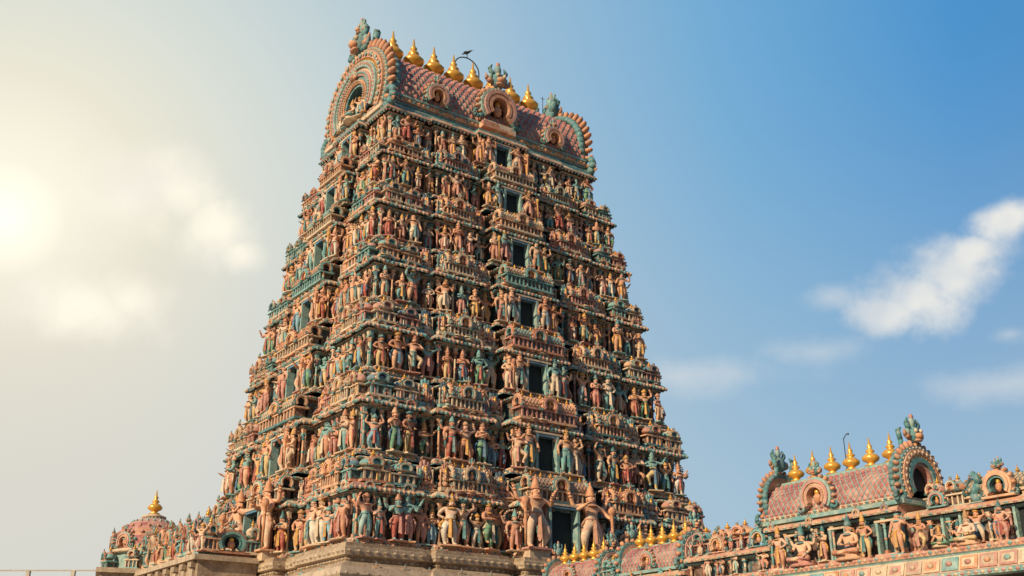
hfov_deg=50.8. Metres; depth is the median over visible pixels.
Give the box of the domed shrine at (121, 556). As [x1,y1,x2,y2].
[95,490,175,575]
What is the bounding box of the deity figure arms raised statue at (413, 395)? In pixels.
[409,384,417,403]
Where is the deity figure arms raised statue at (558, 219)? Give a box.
[553,204,564,233]
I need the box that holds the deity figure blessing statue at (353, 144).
[346,130,358,159]
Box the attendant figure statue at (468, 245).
[463,232,477,258]
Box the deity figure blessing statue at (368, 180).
[363,167,370,183]
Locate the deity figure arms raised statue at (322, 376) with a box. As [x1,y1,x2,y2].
[317,356,329,388]
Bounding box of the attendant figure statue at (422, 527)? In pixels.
[411,506,430,545]
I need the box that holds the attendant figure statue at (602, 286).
[597,275,608,296]
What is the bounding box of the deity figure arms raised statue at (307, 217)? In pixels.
[300,208,312,236]
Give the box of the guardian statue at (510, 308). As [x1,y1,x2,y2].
[498,285,522,325]
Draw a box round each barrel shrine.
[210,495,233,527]
[232,419,253,451]
[242,469,295,508]
[252,353,272,382]
[257,388,310,434]
[274,319,323,363]
[290,258,334,298]
[304,201,345,240]
[317,154,354,188]
[317,451,347,489]
[329,368,355,406]
[339,299,362,332]
[439,147,468,172]
[443,193,472,220]
[443,457,489,495]
[444,247,475,277]
[445,308,479,341]
[446,376,484,413]
[487,160,535,189]
[492,206,543,238]
[497,260,553,295]
[504,321,564,356]
[511,388,577,428]
[519,468,588,504]
[542,182,569,205]
[552,228,581,253]
[563,281,595,309]
[576,341,609,370]
[593,405,626,440]
[604,482,644,517]
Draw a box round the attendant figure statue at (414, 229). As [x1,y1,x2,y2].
[405,214,421,245]
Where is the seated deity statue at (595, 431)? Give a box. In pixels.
[591,424,600,435]
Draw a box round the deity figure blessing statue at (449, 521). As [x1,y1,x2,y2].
[437,491,464,547]
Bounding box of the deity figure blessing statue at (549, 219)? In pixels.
[545,209,555,230]
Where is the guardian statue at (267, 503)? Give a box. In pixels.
[249,477,281,551]
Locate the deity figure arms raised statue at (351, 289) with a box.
[346,270,356,306]
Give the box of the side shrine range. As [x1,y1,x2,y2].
[134,508,260,575]
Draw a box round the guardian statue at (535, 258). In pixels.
[525,238,546,273]
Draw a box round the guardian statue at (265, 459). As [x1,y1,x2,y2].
[254,433,275,480]
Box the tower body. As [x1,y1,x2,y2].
[218,102,710,575]
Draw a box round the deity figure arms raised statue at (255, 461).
[249,450,260,489]
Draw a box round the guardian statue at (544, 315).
[534,293,556,333]
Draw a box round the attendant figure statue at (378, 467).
[375,466,383,484]
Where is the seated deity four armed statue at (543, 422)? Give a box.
[538,414,548,424]
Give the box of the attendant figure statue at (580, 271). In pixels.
[576,264,588,287]
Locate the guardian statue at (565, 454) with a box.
[552,426,579,476]
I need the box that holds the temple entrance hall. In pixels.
[541,414,1023,575]
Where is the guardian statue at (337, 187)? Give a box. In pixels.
[332,173,346,205]
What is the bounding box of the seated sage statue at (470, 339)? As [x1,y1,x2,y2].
[465,332,474,341]
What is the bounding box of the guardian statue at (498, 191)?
[488,179,505,210]
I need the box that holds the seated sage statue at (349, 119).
[341,100,357,125]
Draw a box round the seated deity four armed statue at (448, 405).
[442,393,454,409]
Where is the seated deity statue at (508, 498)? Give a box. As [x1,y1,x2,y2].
[503,485,514,502]
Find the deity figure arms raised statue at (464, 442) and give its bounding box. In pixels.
[455,420,475,462]
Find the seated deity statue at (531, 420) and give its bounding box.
[528,413,537,422]
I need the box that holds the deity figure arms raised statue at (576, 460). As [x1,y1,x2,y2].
[568,438,583,477]
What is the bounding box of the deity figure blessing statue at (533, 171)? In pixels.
[530,162,538,186]
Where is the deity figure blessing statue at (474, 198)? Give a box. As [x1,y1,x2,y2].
[470,185,479,210]
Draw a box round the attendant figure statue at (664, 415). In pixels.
[653,408,665,421]
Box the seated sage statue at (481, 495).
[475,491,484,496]
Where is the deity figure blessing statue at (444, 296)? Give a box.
[435,278,454,312]
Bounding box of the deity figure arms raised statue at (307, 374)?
[301,354,312,390]
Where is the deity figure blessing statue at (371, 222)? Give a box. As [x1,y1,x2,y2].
[365,206,375,240]
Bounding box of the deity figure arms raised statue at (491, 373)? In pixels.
[482,352,499,391]
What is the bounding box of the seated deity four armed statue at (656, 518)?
[653,506,663,521]
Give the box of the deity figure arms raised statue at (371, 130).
[367,126,374,146]
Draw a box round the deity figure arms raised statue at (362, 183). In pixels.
[356,170,367,193]
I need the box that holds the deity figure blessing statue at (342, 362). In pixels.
[335,344,348,376]
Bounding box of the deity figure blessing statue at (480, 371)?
[471,349,487,387]
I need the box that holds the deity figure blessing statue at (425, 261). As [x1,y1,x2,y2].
[424,257,430,270]
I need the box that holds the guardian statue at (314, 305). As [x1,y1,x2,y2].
[306,285,324,324]
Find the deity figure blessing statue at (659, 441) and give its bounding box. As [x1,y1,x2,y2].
[656,434,662,448]
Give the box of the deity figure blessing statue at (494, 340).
[491,333,498,349]
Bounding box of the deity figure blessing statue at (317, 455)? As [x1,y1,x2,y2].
[312,427,321,465]
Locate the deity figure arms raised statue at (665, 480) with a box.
[659,462,673,493]
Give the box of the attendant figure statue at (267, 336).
[259,327,271,358]
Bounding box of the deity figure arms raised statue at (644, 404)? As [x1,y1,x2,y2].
[636,389,651,420]
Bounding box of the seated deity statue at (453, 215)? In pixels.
[450,211,458,218]
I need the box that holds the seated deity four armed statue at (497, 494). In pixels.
[494,487,501,499]
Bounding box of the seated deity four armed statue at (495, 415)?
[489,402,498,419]
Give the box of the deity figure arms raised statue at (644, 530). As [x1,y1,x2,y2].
[637,522,649,545]
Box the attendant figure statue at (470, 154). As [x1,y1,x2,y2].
[465,142,475,163]
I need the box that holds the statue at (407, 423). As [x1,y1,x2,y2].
[401,410,416,455]
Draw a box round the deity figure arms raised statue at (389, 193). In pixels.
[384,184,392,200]
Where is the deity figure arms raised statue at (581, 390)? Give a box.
[575,371,590,407]
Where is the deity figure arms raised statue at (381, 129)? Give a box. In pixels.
[376,114,386,139]
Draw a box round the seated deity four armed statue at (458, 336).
[455,330,463,338]
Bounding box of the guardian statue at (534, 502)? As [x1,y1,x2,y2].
[511,474,557,550]
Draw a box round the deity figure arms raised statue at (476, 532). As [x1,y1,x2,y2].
[469,513,484,549]
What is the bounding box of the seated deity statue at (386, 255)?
[379,245,389,257]
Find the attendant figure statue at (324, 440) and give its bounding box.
[314,421,332,462]
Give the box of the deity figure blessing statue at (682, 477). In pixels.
[674,468,688,493]
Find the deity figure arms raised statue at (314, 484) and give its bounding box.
[310,478,317,494]
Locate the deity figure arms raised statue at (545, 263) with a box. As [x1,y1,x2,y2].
[539,246,551,275]
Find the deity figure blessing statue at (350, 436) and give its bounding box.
[344,408,355,451]
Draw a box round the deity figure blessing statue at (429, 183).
[425,169,434,198]
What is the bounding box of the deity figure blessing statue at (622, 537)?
[619,522,629,542]
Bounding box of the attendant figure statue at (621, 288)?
[614,273,629,301]
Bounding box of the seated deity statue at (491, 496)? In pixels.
[487,486,494,497]
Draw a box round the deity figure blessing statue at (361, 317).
[358,308,365,323]
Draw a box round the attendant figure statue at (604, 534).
[601,529,610,545]
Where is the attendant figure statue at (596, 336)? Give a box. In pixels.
[589,324,601,347]
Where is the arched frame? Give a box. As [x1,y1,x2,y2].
[455,55,478,77]
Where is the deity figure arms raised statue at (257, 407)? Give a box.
[253,389,263,418]
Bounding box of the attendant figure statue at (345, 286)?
[339,279,348,312]
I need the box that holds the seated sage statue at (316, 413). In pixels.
[313,401,321,416]
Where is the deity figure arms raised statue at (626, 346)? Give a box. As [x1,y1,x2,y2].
[622,332,632,356]
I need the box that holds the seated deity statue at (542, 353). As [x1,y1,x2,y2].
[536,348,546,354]
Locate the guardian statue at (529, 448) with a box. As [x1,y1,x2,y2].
[514,421,541,470]
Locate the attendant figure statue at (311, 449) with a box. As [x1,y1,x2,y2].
[305,434,317,468]
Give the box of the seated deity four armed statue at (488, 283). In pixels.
[480,272,490,286]
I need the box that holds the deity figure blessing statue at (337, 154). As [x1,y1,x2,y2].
[334,144,344,163]
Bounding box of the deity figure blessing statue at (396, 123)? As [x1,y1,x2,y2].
[391,115,405,135]
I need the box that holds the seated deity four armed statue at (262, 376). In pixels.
[260,365,268,378]
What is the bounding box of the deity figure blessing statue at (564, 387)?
[558,365,571,401]
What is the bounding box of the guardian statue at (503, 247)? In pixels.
[492,229,514,265]
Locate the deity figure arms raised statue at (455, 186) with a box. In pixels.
[449,172,463,199]
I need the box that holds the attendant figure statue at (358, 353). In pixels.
[351,336,363,369]
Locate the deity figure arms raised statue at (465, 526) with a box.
[450,498,474,548]
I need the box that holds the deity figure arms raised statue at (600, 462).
[593,442,608,483]
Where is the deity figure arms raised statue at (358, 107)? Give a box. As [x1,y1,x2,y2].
[353,97,361,117]
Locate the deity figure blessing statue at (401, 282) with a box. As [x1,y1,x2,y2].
[394,272,410,302]
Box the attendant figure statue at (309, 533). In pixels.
[300,501,318,548]
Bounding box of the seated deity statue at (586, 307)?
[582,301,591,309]
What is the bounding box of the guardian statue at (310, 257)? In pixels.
[301,239,317,270]
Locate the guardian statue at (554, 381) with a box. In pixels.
[542,356,567,399]
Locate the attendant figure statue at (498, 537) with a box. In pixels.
[492,507,505,553]
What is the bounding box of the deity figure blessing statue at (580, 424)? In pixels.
[577,416,585,432]
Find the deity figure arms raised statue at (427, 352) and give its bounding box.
[419,340,436,379]
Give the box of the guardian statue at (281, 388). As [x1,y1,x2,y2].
[272,361,290,401]
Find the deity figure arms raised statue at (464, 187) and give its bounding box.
[460,179,470,204]
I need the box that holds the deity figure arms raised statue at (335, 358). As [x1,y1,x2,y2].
[329,348,341,380]
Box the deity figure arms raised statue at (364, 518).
[354,492,375,539]
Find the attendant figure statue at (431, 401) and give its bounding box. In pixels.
[428,394,434,408]
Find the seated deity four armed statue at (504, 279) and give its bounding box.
[501,275,509,284]
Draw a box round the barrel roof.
[320,18,596,174]
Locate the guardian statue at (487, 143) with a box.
[477,132,496,165]
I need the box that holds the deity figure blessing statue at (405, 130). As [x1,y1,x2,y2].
[399,114,417,144]
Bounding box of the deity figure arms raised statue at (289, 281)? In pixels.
[284,265,294,293]
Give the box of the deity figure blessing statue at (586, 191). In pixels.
[580,178,593,201]
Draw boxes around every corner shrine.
[226,496,237,519]
[228,431,233,448]
[247,421,259,445]
[249,363,254,385]
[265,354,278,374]
[267,299,279,320]
[277,294,293,314]
[285,243,297,263]
[294,237,308,256]
[301,192,311,211]
[309,187,320,203]
[310,461,322,493]
[323,382,331,410]
[334,312,341,336]
[341,451,361,481]
[343,246,359,271]
[349,367,367,396]
[351,190,365,214]
[356,239,378,263]
[356,298,373,321]
[357,449,390,484]
[359,144,371,164]
[363,184,383,204]
[365,365,394,398]
[369,137,387,155]
[371,296,398,324]
[376,234,401,260]
[381,180,404,203]
[386,134,406,154]
[391,374,419,402]
[391,457,418,487]
[395,305,421,329]
[398,242,422,266]
[401,188,423,209]
[405,141,424,160]
[578,198,597,216]
[591,244,611,264]
[596,204,611,221]
[605,297,627,320]
[610,250,626,268]
[621,356,644,379]
[625,304,643,323]
[638,420,664,447]
[641,363,661,383]
[658,494,685,523]
[660,426,682,450]
[681,501,704,525]
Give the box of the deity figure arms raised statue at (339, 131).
[336,116,342,133]
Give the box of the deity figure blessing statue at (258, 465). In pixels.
[253,442,264,482]
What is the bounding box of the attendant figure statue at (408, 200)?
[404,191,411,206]
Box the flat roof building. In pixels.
[0,570,95,575]
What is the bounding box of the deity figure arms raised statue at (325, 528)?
[317,506,334,543]
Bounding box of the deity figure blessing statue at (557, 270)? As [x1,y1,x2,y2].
[551,254,564,283]
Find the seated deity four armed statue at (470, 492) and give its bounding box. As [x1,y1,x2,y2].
[463,483,475,495]
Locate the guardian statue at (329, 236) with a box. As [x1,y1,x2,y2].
[320,225,336,261]
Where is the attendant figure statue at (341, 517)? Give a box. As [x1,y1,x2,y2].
[330,496,350,540]
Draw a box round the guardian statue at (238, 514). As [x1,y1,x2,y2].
[219,488,254,550]
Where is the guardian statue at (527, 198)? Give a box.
[518,189,538,220]
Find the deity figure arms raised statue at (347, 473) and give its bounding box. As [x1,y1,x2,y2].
[343,464,352,483]
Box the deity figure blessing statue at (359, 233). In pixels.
[353,215,363,246]
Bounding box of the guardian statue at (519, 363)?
[505,348,529,392]
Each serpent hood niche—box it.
[302,468,312,499]
[318,390,327,409]
[329,322,337,340]
[338,259,346,277]
[414,460,434,489]
[416,378,433,407]
[418,309,433,335]
[419,248,433,270]
[421,193,433,213]
[422,148,432,160]
[434,150,444,165]
[435,196,445,214]
[435,250,446,270]
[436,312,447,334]
[437,381,448,407]
[438,463,450,491]
[468,159,473,175]
[471,205,476,224]
[473,163,480,180]
[474,210,485,229]
[475,260,480,280]
[478,263,490,286]
[479,321,484,343]
[482,324,496,348]
[483,389,490,416]
[486,470,495,497]
[488,391,503,420]
[493,471,509,497]
[539,184,546,199]
[549,231,557,248]
[550,287,557,303]
[560,284,569,303]
[562,346,568,360]
[569,194,573,208]
[571,196,577,209]
[572,344,581,365]
[573,410,581,429]
[580,240,585,256]
[583,242,591,259]
[586,410,595,434]
[594,294,598,311]
[595,295,605,316]
[601,487,611,512]
[607,351,613,372]
[610,354,621,377]
[623,417,630,441]
[627,418,639,444]
[641,493,649,518]
[643,493,657,518]
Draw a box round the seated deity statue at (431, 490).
[428,479,436,492]
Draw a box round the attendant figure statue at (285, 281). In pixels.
[282,270,289,295]
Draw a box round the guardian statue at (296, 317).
[287,297,304,333]
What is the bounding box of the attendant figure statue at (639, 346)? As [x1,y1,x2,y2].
[633,333,647,360]
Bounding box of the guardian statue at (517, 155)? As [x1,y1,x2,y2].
[506,143,529,173]
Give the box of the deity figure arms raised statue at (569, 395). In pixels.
[561,372,572,403]
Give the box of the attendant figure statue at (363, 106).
[359,96,366,112]
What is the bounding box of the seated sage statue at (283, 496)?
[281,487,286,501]
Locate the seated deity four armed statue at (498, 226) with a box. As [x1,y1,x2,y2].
[495,219,504,228]
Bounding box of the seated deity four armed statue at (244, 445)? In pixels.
[242,436,248,448]
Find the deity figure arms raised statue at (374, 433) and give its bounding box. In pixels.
[365,414,384,450]
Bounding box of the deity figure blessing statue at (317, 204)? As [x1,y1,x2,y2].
[312,196,319,213]
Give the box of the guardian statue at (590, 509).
[567,483,615,552]
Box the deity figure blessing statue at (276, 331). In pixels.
[271,319,282,351]
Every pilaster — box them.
[236,462,240,490]
[250,455,253,486]
[270,384,273,405]
[273,515,278,548]
[284,511,291,551]
[292,432,297,467]
[295,430,301,467]
[299,428,306,466]
[310,357,314,387]
[313,354,319,387]
[326,289,331,318]
[327,501,332,540]
[336,417,340,455]
[337,230,341,255]
[346,495,352,537]
[351,493,355,537]
[354,338,357,365]
[354,409,360,447]
[354,493,360,536]
[358,132,362,155]
[359,406,363,447]
[361,406,367,447]
[362,333,367,370]
[366,331,369,364]
[368,268,372,301]
[368,330,373,365]
[370,408,375,447]
[372,265,374,295]
[372,495,378,537]
[373,211,377,240]
[374,265,379,296]
[377,207,379,233]
[378,160,382,180]
[378,409,383,450]
[379,207,383,234]
[381,497,387,538]
[382,157,384,183]
[384,157,387,180]
[386,334,391,366]
[386,411,391,449]
[387,114,389,136]
[389,114,393,137]
[390,269,395,300]
[390,498,395,538]
[393,211,398,238]
[397,161,401,182]
[404,338,408,372]
[410,122,414,142]
[410,165,414,188]
[411,415,416,452]
[420,418,425,455]
[421,279,426,307]
[422,172,426,192]
[422,222,426,246]
[423,128,426,150]
[423,503,428,543]
[429,224,433,253]
[429,281,433,307]
[429,420,434,457]
[429,503,434,544]
[433,128,437,152]
[434,172,439,194]
[435,222,439,249]
[435,279,440,309]
[436,344,440,378]
[436,418,441,458]
[436,503,442,544]
[444,420,448,457]
[447,133,451,153]
[447,176,450,198]
[448,226,453,252]
[450,283,455,313]
[452,348,457,381]
[465,287,470,315]
[468,424,472,459]
[469,351,474,384]
[471,507,476,546]
[475,425,479,461]
[476,189,480,209]
[479,508,484,547]
[481,239,485,262]
[492,431,497,466]
[510,429,515,465]
[518,511,523,549]
[520,431,522,466]
[537,164,541,186]
[545,207,548,227]
[549,255,553,278]
[560,174,564,187]
[560,312,564,339]
[561,213,565,233]
[561,259,565,283]
[566,313,570,339]
[572,374,576,404]
[573,262,577,286]
[573,315,577,339]
[578,180,581,199]
[579,220,582,239]
[584,221,588,241]
[586,318,590,346]
[586,377,590,405]
[586,445,590,481]
[589,223,593,242]
[592,269,596,293]
[592,446,596,480]
[600,226,603,245]
[600,380,604,409]
[601,523,605,539]
[602,325,606,350]
[606,325,610,351]
[606,448,609,482]
[615,525,620,541]
[618,450,622,484]
[622,386,627,416]
[630,331,634,357]
[637,455,639,487]
[640,455,645,490]
[648,392,653,421]
[658,458,662,492]
[669,460,675,494]
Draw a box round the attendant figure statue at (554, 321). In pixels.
[548,306,561,335]
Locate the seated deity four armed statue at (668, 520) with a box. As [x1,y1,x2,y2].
[663,508,673,522]
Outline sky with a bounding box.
[0,0,1023,575]
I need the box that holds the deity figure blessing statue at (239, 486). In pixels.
[235,458,243,494]
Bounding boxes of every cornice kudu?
[265,369,270,380]
[268,315,273,326]
[296,491,304,508]
[304,345,310,355]
[310,411,318,426]
[310,485,318,501]
[318,405,325,422]
[320,481,328,498]
[323,337,330,352]
[324,402,331,417]
[330,485,338,495]
[339,475,348,492]
[347,390,355,407]
[353,259,359,272]
[355,319,362,331]
[361,252,369,266]
[362,476,376,491]
[365,197,372,210]
[369,390,382,404]
[374,315,387,329]
[381,478,395,493]
[383,250,396,265]
[386,393,400,408]
[388,196,399,207]
[391,320,402,333]
[393,147,401,157]
[400,478,415,496]
[403,394,418,411]
[404,256,417,271]
[406,324,418,336]
[408,202,417,213]
[409,153,419,163]
[420,485,431,499]
[421,403,431,415]
[422,156,433,170]
[422,206,433,220]
[422,265,432,277]
[422,329,432,341]
[441,327,455,343]
[442,162,452,172]
[443,210,454,222]
[443,483,459,500]
[444,268,455,279]
[457,338,467,346]
[459,166,469,178]
[460,407,472,419]
[461,216,472,227]
[464,272,476,285]
[471,336,484,349]
[476,407,488,422]
[480,488,494,505]
[485,342,494,355]
[490,413,502,427]
[496,494,509,509]
[510,346,520,354]
[515,231,525,239]
[517,418,527,427]
[525,350,534,358]
[533,421,544,430]
[537,354,549,361]
[548,424,560,433]
[556,243,567,255]
[566,427,574,435]
[568,298,578,311]
[572,248,582,260]
[577,359,589,372]
[583,253,592,266]
[586,209,594,220]
[586,304,595,316]
[590,362,601,375]
[592,427,604,443]
[599,256,609,269]
[603,365,613,378]
[606,433,616,445]
[607,505,620,521]
[614,261,623,273]
[614,313,624,324]
[622,514,634,523]
[629,374,636,384]
[629,438,639,451]
[630,316,640,329]
[640,376,649,387]
[647,441,656,453]
[659,443,668,455]
[671,445,681,457]
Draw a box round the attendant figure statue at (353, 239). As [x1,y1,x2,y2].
[350,223,358,249]
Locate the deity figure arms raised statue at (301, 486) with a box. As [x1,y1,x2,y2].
[297,480,303,501]
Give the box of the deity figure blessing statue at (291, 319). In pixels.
[286,306,295,331]
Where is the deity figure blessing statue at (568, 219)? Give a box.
[564,211,573,234]

